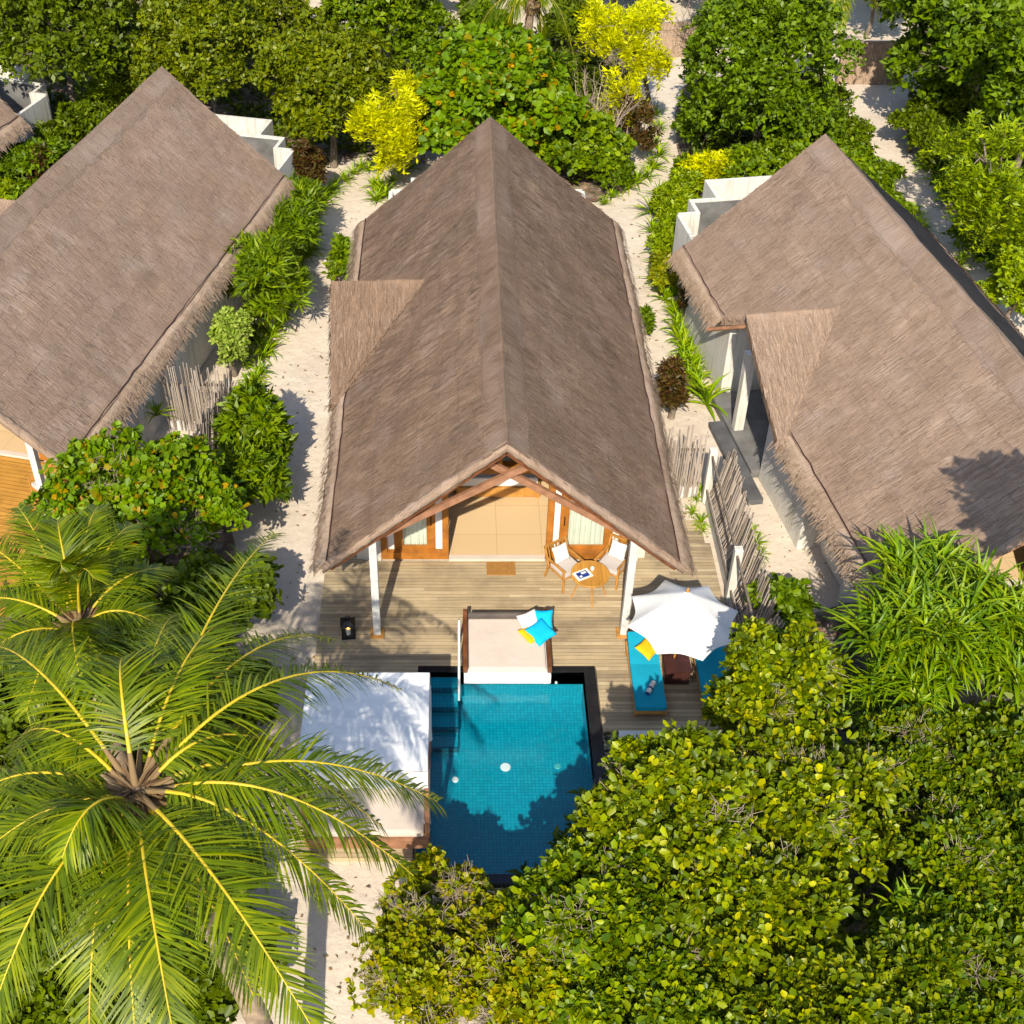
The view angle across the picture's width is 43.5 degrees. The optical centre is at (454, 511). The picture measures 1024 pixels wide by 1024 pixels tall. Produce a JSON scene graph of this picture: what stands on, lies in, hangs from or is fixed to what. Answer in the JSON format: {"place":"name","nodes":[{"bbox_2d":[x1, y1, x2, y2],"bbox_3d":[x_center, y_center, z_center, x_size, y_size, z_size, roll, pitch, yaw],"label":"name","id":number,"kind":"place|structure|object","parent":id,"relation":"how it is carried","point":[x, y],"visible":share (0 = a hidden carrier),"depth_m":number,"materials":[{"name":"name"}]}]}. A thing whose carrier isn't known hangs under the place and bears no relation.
{"place":"outdoors","nodes":[
{"label":"outdoors","id":0,"kind":"place"},
{"bbox_2d":[0,440,254,990],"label":"soil","id":1,"kind":"structure","parent":0,"point":[224,544],"depth_m":29.82,"materials":[{"name":"brown soil"}]},
{"bbox_2d":[0,0,632,201],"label":"soil","id":2,"kind":"structure","parent":0,"point":[590,188],"depth_m":49.24,"materials":[{"name":"brown soil"}]},
{"bbox_2d":[1,0,1023,1023],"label":"ground","id":3,"kind":"structure","parent":0,"point":[298,363],"depth_m":33.42,"materials":[{"name":"beige sand"}]},
{"bbox_2d":[0,65,52,177],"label":"thatched villa","id":4,"kind":"object","parent":3,"relation":"on","point":[24,104],"visible":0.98,"depth_m":45.06,"materials":[{"name":"paint"}]},
{"bbox_2d":[0,136,72,200],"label":"leafy shrub","id":5,"kind":"object","parent":3,"relation":"on","point":[14,162],"visible":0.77,"depth_m":42.00,"materials":[{"name":"green plant"}]},
{"bbox_2d":[0,455,88,615],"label":"deck","id":6,"kind":"structure","parent":3,"relation":"on","point":[15,474],"depth_m":31.47,"materials":[{"name":"brown wood"}]},
{"bbox_2d":[0,614,124,810],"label":"leafy shrub","id":7,"kind":"object","parent":3,"relation":"on","point":[10,728],"visible":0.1,"depth_m":23.58,"materials":[{"name":"green plant"}]},
{"bbox_2d":[0,0,142,101],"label":"broadleaf tree","id":8,"kind":"object","parent":3,"relation":"on","point":[59,46],"visible":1,"depth_m":44.40,"materials":[{"name":"green plant"}]},
{"bbox_2d":[32,99,110,152],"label":"leafy shrub","id":9,"kind":"object","parent":3,"relation":"on","point":[83,118],"visible":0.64,"depth_m":44.27,"materials":[{"name":"green plant"}]},
{"bbox_2d":[0,797,154,986],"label":"leafy shrub","id":10,"kind":"object","parent":3,"relation":"on","point":[6,900],"visible":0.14,"depth_m":20.23,"materials":[{"name":"green plant"}]},
{"bbox_2d":[5,542,157,664],"bbox_3d":[-7.754,2.107,27.032,3.226,2.306,2.936,0,40,0],"label":"leafy shrub","id":11,"kind":"object","parent":3,"relation":"on","point":[148,599],"visible":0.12,"depth_m":26.38,"materials":[{"name":"green plant"}]},
{"bbox_2d":[0,922,183,1023],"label":"leafy shrub","id":12,"kind":"object","parent":3,"relation":"on","point":[46,1005],"visible":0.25,"depth_m":19.89,"materials":[{"name":"green plant"}]},
{"bbox_2d":[0,502,186,770],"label":"coconut palm","id":13,"kind":"object","parent":3,"relation":"on","point":[73,575],"visible":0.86,"depth_m":21.62,"materials":[{"name":"green plant"}]},
{"bbox_2d":[81,68,138,113],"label":"leafy shrub","id":14,"kind":"object","parent":3,"relation":"on","point":[107,89],"visible":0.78,"depth_m":47.14,"materials":[{"name":"green plant"}]},
{"bbox_2d":[19,420,252,572],"bbox_3d":[-6.904,-0.007,28.192,5.063,4.011,3.220,0,40,0],"label":"sea grape tree","id":15,"kind":"object","parent":3,"relation":"on","point":[170,477],"visible":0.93,"depth_m":27.07,"materials":[{"name":"green plant"}]},
{"bbox_2d":[0,66,296,514],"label":"thatched villa","id":16,"kind":"object","parent":3,"relation":"on","point":[133,213],"visible":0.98,"depth_m":33.06,"materials":[{"name":"plant"}]},
{"bbox_2d":[159,362,232,509],"bbox_3d":[-6.499,-1.914,31.516,1.877,2.294,3.495,0,40,0],"label":"bamboo fence","id":17,"kind":"object","parent":3,"relation":"on","point":[202,421],"visible":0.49,"depth_m":32.41,"materials":[{"name":"brown wood"}]},
{"bbox_2d":[122,0,279,113],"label":"broadleaf tree","id":18,"kind":"object","parent":3,"relation":"on","point":[208,61],"visible":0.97,"depth_m":43.38,"materials":[{"name":"green plant"}]},
{"bbox_2d":[131,882,287,1023],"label":"leafy shrub","id":19,"kind":"object","parent":3,"relation":"on","point":[214,1002],"visible":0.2,"depth_m":20.13,"materials":[{"name":"green plant"}]},
{"bbox_2d":[155,544,284,659],"bbox_3d":[-4.957,1.911,27.134,2.789,2.496,2.955,0,40,0],"label":"leafy shrub","id":20,"kind":"object","parent":3,"relation":"on","point":[195,563],"visible":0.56,"depth_m":26.44,"materials":[{"name":"green plant"}]},
{"bbox_2d":[0,530,446,1023],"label":"coconut palm","id":21,"kind":"object","parent":3,"relation":"on","point":[136,802],"visible":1,"depth_m":15.73,"materials":[{"name":"green plant"}]},
{"bbox_2d":[167,647,279,761],"bbox_3d":[-4.474,3.905,25.270,2.086,1.904,2.417,15,43,17],"label":"leafy shrub","id":22,"kind":"object","parent":3,"relation":"on","point":[251,719],"visible":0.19,"depth_m":24.89,"materials":[{"name":"green plant"}]},
{"bbox_2d":[206,305,254,376],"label":"silver bush","id":23,"kind":"object","parent":3,"relation":"on","point":[229,327],"visible":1,"depth_m":34.41,"materials":[{"name":"green plant"}]},
{"bbox_2d":[194,435,295,523],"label":"leafy bush","id":24,"kind":"object","parent":3,"relation":"on","point":[264,472],"visible":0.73,"depth_m":29.74,"materials":[{"name":"green plant"}]},
{"bbox_2d":[208,370,298,461],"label":"leafy bush","id":25,"kind":"object","parent":3,"relation":"on","point":[254,412],"visible":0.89,"depth_m":30.57,"materials":[{"name":"green plant"}]},
{"bbox_2d":[223,0,309,90],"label":"broadleaf tree","id":26,"kind":"object","parent":3,"relation":"on","point":[269,10],"visible":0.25,"depth_m":48.48,"materials":[{"name":"green plant"}]},
{"bbox_2d":[222,225,317,327],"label":"oleander bush","id":27,"kind":"object","parent":3,"relation":"on","point":[271,262],"visible":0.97,"depth_m":35.68,"materials":[{"name":"green plant"}]},
{"bbox_2d":[264,192,327,265],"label":"oleander bush","id":28,"kind":"object","parent":3,"relation":"on","point":[297,220],"visible":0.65,"depth_m":38.04,"materials":[{"name":"green plant"}]},
{"bbox_2d":[284,168,331,231],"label":"oleander bush","id":29,"kind":"object","parent":3,"relation":"on","point":[306,188],"visible":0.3,"depth_m":39.32,"materials":[{"name":"green plant"}]},
{"bbox_2d":[288,136,330,183],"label":"burgundy shrub","id":30,"kind":"object","parent":3,"relation":"on","point":[309,161],"visible":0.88,"depth_m":41.87,"materials":[{"name":"brown plant"}]},
{"bbox_2d":[248,6,422,168],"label":"broadleaf tree","id":31,"kind":"object","parent":3,"relation":"on","point":[341,69],"visible":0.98,"depth_m":42.29,"materials":[{"name":"green plant"}]},
{"bbox_2d":[320,231,353,280],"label":"leafy shrub","id":32,"kind":"object","parent":3,"relation":"on","point":[336,263],"visible":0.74,"depth_m":38.01,"materials":[{"name":"green plant"}]},
{"bbox_2d":[342,69,428,182],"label":"golden tree","id":33,"kind":"object","parent":3,"relation":"on","point":[391,125],"visible":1,"depth_m":41.73,"materials":[{"name":"yellow plant"}]},
{"bbox_2d":[316,0,456,55],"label":"broadleaf tree","id":34,"kind":"object","parent":3,"relation":"on","point":[367,14],"visible":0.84,"depth_m":49.70,"materials":[{"name":"green plant"}]},
{"bbox_2d":[345,889,495,1023],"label":"hedge bush","id":35,"kind":"object","parent":3,"relation":"on","point":[413,964],"visible":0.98,"depth_m":19.85,"materials":[{"name":"green plant"}]},
{"bbox_2d":[390,4,455,67],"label":"leafy shrub","id":36,"kind":"object","parent":3,"relation":"on","point":[417,39],"visible":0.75,"depth_m":50.01,"materials":[{"name":"green plant"}]},
{"bbox_2d":[371,843,492,943],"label":"hedge bush","id":37,"kind":"object","parent":3,"relation":"on","point":[441,880],"visible":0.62,"depth_m":21.28,"materials":[{"name":"green plant"}]},
{"bbox_2d":[451,885,530,993],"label":"hedge bush","id":38,"kind":"object","parent":3,"relation":"on","point":[476,924],"visible":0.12,"depth_m":20.67,"materials":[{"name":"green plant"}]},
{"bbox_2d":[405,15,596,154],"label":"sea grape tree","id":39,"kind":"object","parent":3,"relation":"on","point":[501,73],"visible":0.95,"depth_m":41.57,"materials":[{"name":"green plant"}]},
{"bbox_2d":[307,116,697,638],"bbox_3d":[0.982,-5.478,33.194,8.209,5.552,19.460,0,40,0],"label":"thatched villa","id":40,"kind":"object","parent":3,"relation":"on","point":[485,316],"visible":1,"depth_m":29.26,"materials":[{"name":"plant"}]},
{"bbox_2d":[456,456,539,497],"bbox_3d":[1.070,-1.458,31.651,2.200,1.100,2.220,0,40,0],"label":"gable","id":41,"kind":"object","parent":40,"relation":"in","point":[509,488],"visible":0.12,"depth_m":30.97,"materials":[{"name":"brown wood"}]},
{"bbox_2d":[413,666,607,887],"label":"swimming pool","id":42,"kind":"structure","parent":3,"relation":"in","point":[512,765],"depth_m":26.23,"materials":[{"name":"blue liquid"}]},
{"bbox_2d":[0,2,1023,1023],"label":"undergrowth","id":43,"kind":"object","parent":3,"relation":"on","point":[345,140],"visible":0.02,"depth_m":45.24,"materials":[{"name":"green plant"}]},
{"bbox_2d":[293,543,732,861],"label":"deck","id":44,"kind":"structure","parent":3,"relation":"on","point":[423,604],"depth_m":28.20,"materials":[{"name":"beige wood"}]},
{"bbox_2d":[297,673,431,848],"bbox_3d":[-1.600,4.600,23.770,2.358,2.200,2.364,0,40,0],"label":"pool cabana","id":45,"kind":"object","parent":44,"relation":"on","point":[387,724],"visible":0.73,"depth_m":23.35,"materials":[{"name":"white fabric"}]},
{"bbox_2d":[463,609,551,683],"bbox_3d":[1.100,2.866,27.031,1.830,0.620,1.700,0,40,0],"label":"day bed","id":46,"kind":"object","parent":44,"relation":"on","point":[498,648],"visible":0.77,"depth_m":26.67,"materials":[{"name":"beige fabric"}]},
{"bbox_2d":[570,560,609,608],"bbox_3d":[3.000,1.619,28.439,0.860,0.705,0.860,0,40,0],"label":"round table","id":47,"kind":"object","parent":44,"relation":"on","point":[600,572],"visible":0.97,"depth_m":28.23,"materials":[{"name":"brown wood"}]},
{"bbox_2d":[625,632,666,715],"bbox_3d":[3.960,3.359,26.466,0.640,0.600,1.980,0,40,0],"label":"sun lounger","id":48,"kind":"object","parent":44,"relation":"on","point":[644,671],"visible":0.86,"depth_m":26.27,"materials":[{"name":"blue fabric"}]},
{"bbox_2d":[662,653,691,684],"bbox_3d":[4.630,3.276,26.710,0.540,0.410,0.540,0,40,0],"label":"side table","id":49,"kind":"object","parent":44,"relation":"on","point":[677,670],"visible":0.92,"depth_m":26.55,"materials":[{"name":"brown wood"}]},
{"bbox_2d":[628,580,737,660],"bbox_3d":[4.580,2.493,25.901,2.143,2.648,2.143,8,41,9],"label":"parasol","id":50,"kind":"object","parent":44,"relation":"on","point":[675,619],"visible":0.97,"depth_m":25.10,"materials":[{"name":"white fabric"}]},
{"bbox_2d":[693,646,727,714],"bbox_3d":[5.350,3.359,26.466,0.640,0.600,1.980,0,40,0],"label":"sun lounger","id":51,"kind":"object","parent":44,"relation":"on","point":[706,668],"visible":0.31,"depth_m":26.50,"materials":[{"name":"blue fabric"}]},
{"bbox_2d":[453,893,574,1023],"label":"hedge bush","id":52,"kind":"object","parent":3,"relation":"on","point":[509,972],"visible":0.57,"depth_m":19.37,"materials":[{"name":"green plant"}]},
{"bbox_2d":[442,0,590,137],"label":"coconut palm","id":53,"kind":"object","parent":3,"relation":"on","point":[531,9],"visible":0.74,"depth_m":43.64,"materials":[{"name":"green plant"}]},
{"bbox_2d":[541,0,609,50],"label":"leafy shrub","id":54,"kind":"object","parent":3,"relation":"on","point":[553,28],"visible":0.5,"depth_m":52.57,"materials":[{"name":"green plant"}]},
{"bbox_2d":[528,109,636,177],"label":"sea grape tree","id":55,"kind":"object","parent":3,"relation":"on","point":[600,142],"visible":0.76,"depth_m":42.87,"materials":[{"name":"green plant"}]},
{"bbox_2d":[559,50,620,104],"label":"leafy shrub","id":56,"kind":"object","parent":3,"relation":"on","point":[591,65],"visible":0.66,"depth_m":48.23,"materials":[{"name":"green plant"}]},
{"bbox_2d":[494,829,687,986],"bbox_3d":[2.235,6.698,20.351,3.254,3.969,2.587,0,40,0],"label":"hedge bush","id":57,"kind":"object","parent":3,"relation":"on","point":[577,883],"visible":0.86,"depth_m":19.13,"materials":[{"name":"green plant"}]},
{"bbox_2d":[586,152,636,192],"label":"leafy shrub","id":58,"kind":"object","parent":3,"relation":"on","point":[623,173],"visible":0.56,"depth_m":43.23,"materials":[{"name":"green plant"}]},
{"bbox_2d":[572,0,675,126],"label":"golden tree","id":59,"kind":"object","parent":3,"relation":"on","point":[634,21],"visible":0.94,"depth_m":44.35,"materials":[{"name":"yellow plant"}]},
{"bbox_2d":[517,922,757,1023],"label":"hedge bush","id":60,"kind":"object","parent":3,"relation":"on","point":[646,985],"visible":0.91,"depth_m":18.59,"materials":[{"name":"green plant"}]},
{"bbox_2d":[616,94,663,157],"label":"dark shrub","id":61,"kind":"object","parent":3,"relation":"on","point":[639,137],"visible":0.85,"depth_m":44.67,"materials":[{"name":"red plant"}]},
{"bbox_2d":[643,217,675,254],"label":"leafy shrub","id":62,"kind":"object","parent":3,"relation":"on","point":[661,237],"visible":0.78,"depth_m":39.66,"materials":[{"name":"green plant"}]},
{"bbox_2d":[645,249,678,292],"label":"leafy shrub","id":63,"kind":"object","parent":3,"relation":"on","point":[661,276],"visible":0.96,"depth_m":38.13,"materials":[{"name":"green plant"}]},
{"bbox_2d":[567,718,766,874],"bbox_3d":[3.311,5.556,20.910,3.079,4.950,2.862,0,40,0],"label":"hedge bush","id":64,"kind":"object","parent":3,"relation":"on","point":[693,778],"visible":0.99,"depth_m":19.51,"materials":[{"name":"green plant"}]},
{"bbox_2d":[648,179,694,219],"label":"leafy shrub","id":65,"kind":"object","parent":3,"relation":"on","point":[663,194],"visible":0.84,"depth_m":41.30,"materials":[{"name":"green plant"}]},
{"bbox_2d":[653,352,692,419],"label":"burgundy shrub","id":66,"kind":"object","parent":3,"relation":"on","point":[671,383],"visible":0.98,"depth_m":33.10,"materials":[{"name":"brown plant"}]},
{"bbox_2d":[656,22,702,56],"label":"thatch screen","id":67,"kind":"object","parent":3,"relation":"on","point":[672,43],"visible":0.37,"depth_m":52.97,"materials":[{"name":"wicker"}]},
{"bbox_2d":[666,425,707,497],"bbox_3d":[5.415,-1.215,30.706,1.110,2.279,0.214,0,40,0],"label":"bamboo fence","id":68,"kind":"object","parent":3,"relation":"on","point":[685,487],"visible":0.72,"depth_m":30.65,"materials":[{"name":"brown wood"}]},
{"bbox_2d":[669,95,737,148],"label":"leafy shrub","id":69,"kind":"object","parent":3,"relation":"on","point":[684,127],"visible":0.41,"depth_m":45.20,"materials":[{"name":"green plant"}]},
{"bbox_2d":[677,148,736,192],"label":"golden shrub","id":70,"kind":"object","parent":3,"relation":"on","point":[715,161],"visible":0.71,"depth_m":42.53,"materials":[{"name":"yellow plant"}]},
{"bbox_2d":[700,670,793,733],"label":"hedge bush","id":71,"kind":"object","parent":3,"relation":"on","point":[709,710],"visible":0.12,"depth_m":23.06,"materials":[{"name":"green plant"}]},
{"bbox_2d":[701,447,806,740],"bbox_3d":[6.335,2.057,27.112,0.550,1.947,9.630,0,40,0],"label":"bamboo fence","id":72,"kind":"object","parent":3,"relation":"on","point":[732,572],"visible":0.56,"depth_m":28.75,"materials":[{"name":"brown wood"}]},
{"bbox_2d":[649,837,872,998],"bbox_3d":[4.313,6.659,20.294,3.822,4.080,2.824,-14,42,-16],"label":"hedge bush","id":73,"kind":"object","parent":3,"relation":"on","point":[762,898],"visible":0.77,"depth_m":18.96,"materials":[{"name":"green plant"}]},
{"bbox_2d":[718,129,811,178],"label":"leafy shrub","id":74,"kind":"object","parent":3,"relation":"on","point":[768,157],"visible":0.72,"depth_m":42.15,"materials":[{"name":"green plant"}]},
{"bbox_2d":[675,0,870,146],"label":"broadleaf tree","id":75,"kind":"object","parent":3,"relation":"on","point":[761,40],"visible":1,"depth_m":41.74,"materials":[{"name":"green plant"}]},
{"bbox_2d":[712,615,852,738],"bbox_3d":[5.663,3.902,22.977,2.226,4.804,2.651,13,42,14],"label":"hedge bush","id":76,"kind":"object","parent":3,"relation":"on","point":[787,674],"visible":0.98,"depth_m":21.58,"materials":[{"name":"green plant"}]},
{"bbox_2d":[744,572,820,621],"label":"leafy shrub","id":77,"kind":"object","parent":3,"relation":"on","point":[792,594],"visible":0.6,"depth_m":26.66,"materials":[{"name":"green plant"}]},
{"bbox_2d":[748,72,858,140],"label":"broadleaf tree","id":78,"kind":"object","parent":3,"relation":"on","point":[843,91],"visible":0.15,"depth_m":43.68,"materials":[{"name":"green plant"}]},
{"bbox_2d":[718,715,909,883],"bbox_3d":[5.708,5.452,21.548,3.355,4.301,3.215,0,40,0],"label":"hedge bush","id":79,"kind":"object","parent":3,"relation":"on","point":[798,795],"visible":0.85,"depth_m":20.23,"materials":[{"name":"green plant"}]},
{"bbox_2d":[729,912,942,1023],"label":"hedge bush","id":80,"kind":"object","parent":3,"relation":"on","point":[835,982],"visible":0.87,"depth_m":18.36,"materials":[{"name":"green plant"}]},
{"bbox_2d":[792,115,880,153],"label":"leafy shrub","id":81,"kind":"object","parent":3,"relation":"on","point":[862,135],"visible":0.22,"depth_m":43.25,"materials":[{"name":"green plant"}]},
{"bbox_2d":[667,134,1023,614],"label":"thatched villa","id":82,"kind":"object","parent":3,"relation":"on","point":[858,335],"visible":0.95,"depth_m":29.54,"materials":[{"name":"plant"}]},
{"bbox_2d":[837,136,885,183],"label":"leafy shrub","id":83,"kind":"object","parent":3,"relation":"on","point":[861,155],"visible":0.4,"depth_m":42.31,"materials":[{"name":"green plant"}]},
{"bbox_2d":[836,40,903,84],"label":"thatch screen","id":84,"kind":"object","parent":3,"relation":"on","point":[871,71],"visible":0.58,"depth_m":50.80,"materials":[{"name":"wicker"}]},
{"bbox_2d":[814,610,972,733],"bbox_3d":[8.312,3.530,24.209,2.698,3.772,2.936,23,46,25],"label":"pandanus","id":85,"kind":"object","parent":3,"relation":"on","point":[878,692],"visible":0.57,"depth_m":23.41,"materials":[{"name":"green plant"}]},
{"bbox_2d":[871,872,946,953],"bbox_3d":[7.072,7.142,20.412,1.215,3.190,1.512,0,40,0],"label":"pandanus","id":86,"kind":"object","parent":3,"relation":"on","point":[899,901],"visible":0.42,"depth_m":19.83,"materials":[{"name":"green plant"}]},
{"bbox_2d":[884,103,934,152],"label":"leafy shrub","id":87,"kind":"object","parent":3,"relation":"on","point":[897,118],"visible":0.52,"depth_m":45.61,"materials":[{"name":"green plant"}]},
{"bbox_2d":[815,513,1023,713],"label":"pandanus","id":88,"kind":"object","parent":3,"relation":"on","point":[923,589],"visible":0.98,"depth_m":23.26,"materials":[{"name":"green plant"}]},
{"bbox_2d":[826,885,1023,1023],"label":"hedge bush","id":89,"kind":"object","parent":3,"relation":"on","point":[941,957],"visible":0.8,"depth_m":18.83,"materials":[{"name":"green plant"}]},
{"bbox_2d":[844,702,1023,855],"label":"hedge bush","id":90,"kind":"object","parent":3,"relation":"on","point":[930,744],"visible":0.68,"depth_m":21.65,"materials":[{"name":"green plant"}]},
{"bbox_2d":[908,103,964,169],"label":"leafy shrub","id":91,"kind":"object","parent":3,"relation":"on","point":[927,130],"visible":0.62,"depth_m":44.72,"materials":[{"name":"green plant"}]},
{"bbox_2d":[904,82,981,135],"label":"leafy shrub","id":92,"kind":"object","parent":3,"relation":"on","point":[965,99],"visible":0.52,"depth_m":45.67,"materials":[{"name":"green plant"}]},
{"bbox_2d":[878,0,1023,124],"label":"broadleaf tree","id":93,"kind":"object","parent":3,"relation":"on","point":[940,41],"visible":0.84,"depth_m":43.55,"materials":[{"name":"green plant"}]},
{"bbox_2d":[892,788,1023,932],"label":"hedge bush","id":94,"kind":"object","parent":3,"relation":"on","point":[981,847],"visible":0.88,"depth_m":20.13,"materials":[{"name":"green plant"}]},
{"bbox_2d":[911,109,1023,269],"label":"feathery tree","id":95,"kind":"object","parent":3,"relation":"on","point":[994,182],"visible":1,"depth_m":37.44,"materials":[{"name":"green plant"}]},
{"bbox_2d":[941,696,1023,800],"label":"hedge bush","id":96,"kind":"object","parent":3,"relation":"on","point":[1001,729],"visible":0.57,"depth_m":22.16,"materials":[{"name":"green plant"}]},
{"bbox_2d":[941,205,1023,270],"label":"leafy shrub","id":97,"kind":"object","parent":3,"relation":"on","point":[977,257],"visible":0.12,"depth_m":39.43,"materials":[{"name":"green plant"}]},
{"bbox_2d":[944,557,1023,713],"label":"pandanus","id":98,"kind":"object","parent":3,"relation":"on","point":[1005,673],"visible":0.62,"depth_m":23.00,"materials":[{"name":"green plant"}]},
{"bbox_2d":[974,16,1023,173],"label":"broadleaf tree","id":99,"kind":"object","parent":3,"relation":"on","point":[999,96],"visible":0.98,"depth_m":39.78,"materials":[{"name":"green plant"}]},
{"bbox_2d":[974,244,1023,319],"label":"leafy shrub","id":100,"kind":"object","parent":3,"relation":"on","point":[1004,279],"visible":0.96,"depth_m":35.99,"materials":[{"name":"green plant"}]},
{"bbox_2d":[482,603,1022,1023],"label":"soil","id":101,"kind":"structure","parent":0,"point":[825,625],"depth_m":23.29,"materials":[{"name":"brown soil"}]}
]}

